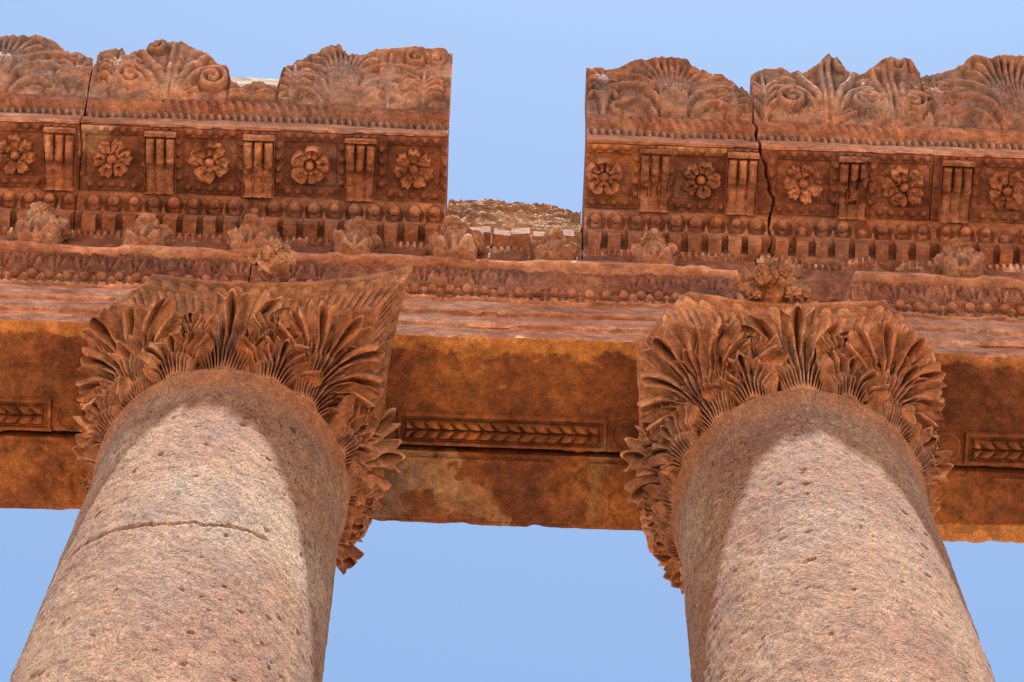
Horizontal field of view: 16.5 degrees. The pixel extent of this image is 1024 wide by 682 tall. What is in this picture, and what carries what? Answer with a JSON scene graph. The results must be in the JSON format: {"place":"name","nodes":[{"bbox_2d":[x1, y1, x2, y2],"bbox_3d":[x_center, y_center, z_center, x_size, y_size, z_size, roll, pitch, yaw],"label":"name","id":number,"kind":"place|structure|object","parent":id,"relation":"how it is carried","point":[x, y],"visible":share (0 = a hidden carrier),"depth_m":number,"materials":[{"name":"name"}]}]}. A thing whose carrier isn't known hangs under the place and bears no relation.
{"place":"outdoors","nodes":[
{"label":"outdoors","id":0,"kind":"place"},
{"bbox_2d":[0,0,1023,681],"label":"sky","id":1,"kind":"structure","parent":0,"point":[423,602],"materials":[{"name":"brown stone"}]},
{"bbox_3d":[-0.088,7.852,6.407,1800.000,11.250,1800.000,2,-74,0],"label":"ground","id":2,"kind":"structure","parent":0,"visible":0},
{"bbox_2d":[10,236,412,681],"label":"temple column","id":3,"kind":"structure","parent":2,"relation":"on","point":[236,453],"depth_m":27.10,"materials":[{"name":"stone"}]},
{"bbox_2d":[0,430,85,509],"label":"architrave beam","id":4,"kind":"structure","parent":3,"relation":"on","point":[40,469],"depth_m":30.95,"materials":[{"name":"stone"}]},
{"bbox_2d":[0,240,251,431],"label":"architrave beam","id":5,"kind":"structure","parent":3,"relation":"on","point":[54,298],"depth_m":31.09,"materials":[{"name":"stone"}]},
{"bbox_2d":[0,201,71,243],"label":"frieze block","id":6,"kind":"structure","parent":5,"relation":"on","point":[42,222],"depth_m":32.22,"materials":[{"name":"red stone"}]},
{"bbox_2d":[0,34,93,231],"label":"cornice block","id":7,"kind":"structure","parent":6,"relation":"on","point":[44,88],"depth_m":33.09,"materials":[{"name":"red stone"}]},
{"bbox_2d":[620,257,994,681],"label":"temple column","id":8,"kind":"structure","parent":2,"relation":"on","point":[788,465],"depth_m":27.42,"materials":[{"name":"stone"}]},
{"bbox_2d":[250,250,747,452],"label":"architrave beam","id":9,"kind":"structure","parent":8,"relation":"on","point":[535,354],"depth_m":30.82,"materials":[{"name":"stone"}]},
{"bbox_2d":[68,212,426,255],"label":"frieze block","id":10,"kind":"structure","parent":9,"relation":"on","point":[354,236],"depth_m":32.32,"materials":[{"name":"red stone"}]},
{"bbox_2d":[74,39,452,255],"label":"cornice block","id":11,"kind":"structure","parent":10,"relation":"on","point":[182,138],"depth_m":33.08,"materials":[{"name":"red stone"}]},
{"bbox_2d":[230,77,278,86],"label":"coping slab","id":12,"kind":"structure","parent":11,"relation":"on","point":[241,81],"depth_m":34.45,"materials":[{"name":"stone"}]},
{"bbox_2d":[426,215,581,260],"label":"frieze block","id":13,"kind":"structure","parent":9,"relation":"on","point":[455,236],"depth_m":32.27,"materials":[{"name":"red stone"}]},
{"bbox_2d":[446,199,581,257],"bbox_3d":[-0.017,-0.180,33.869,1.309,1.720,2.202,2,-74,0],"label":"broken cornice stub","id":14,"kind":"object","parent":13,"relation":"on","point":[499,223],"visible":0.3,"depth_m":33.58,"materials":[{"name":"stone"}]},
{"bbox_2d":[582,228,755,278],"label":"frieze block","id":15,"kind":"structure","parent":9,"relation":"on","point":[653,247],"depth_m":32.45,"materials":[{"name":"red stone"}]},
{"bbox_2d":[581,56,771,264],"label":"cornice block","id":16,"kind":"structure","parent":15,"relation":"on","point":[672,154],"depth_m":33.09,"materials":[{"name":"red stone"}]},
{"bbox_2d":[373,444,641,530],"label":"architrave beam","id":17,"kind":"structure","parent":8,"relation":"on","point":[498,486],"depth_m":30.97,"materials":[{"name":"stone"}]},
{"bbox_2d":[811,271,1023,467],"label":"architrave beam","id":18,"kind":"structure","parent":8,"relation":"on","point":[971,329],"depth_m":30.90,"materials":[{"name":"stone"}]},
{"bbox_2d":[756,237,1023,302],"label":"frieze block","id":19,"kind":"structure","parent":18,"relation":"on","point":[958,257],"depth_m":32.35,"materials":[{"name":"red stone"}]},
{"bbox_2d":[749,53,933,271],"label":"cornice block","id":20,"kind":"structure","parent":19,"relation":"on","point":[847,156],"depth_m":33.13,"materials":[{"name":"red stone"}]},
{"bbox_2d":[920,54,1023,266],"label":"cornice block","id":21,"kind":"structure","parent":19,"relation":"on","point":[975,109],"depth_m":33.16,"materials":[{"name":"red stone"}]},
{"bbox_2d":[930,465,1023,542],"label":"architrave beam","id":22,"kind":"structure","parent":8,"relation":"on","point":[979,504],"depth_m":31.00,"materials":[{"name":"stone"}]}
]}

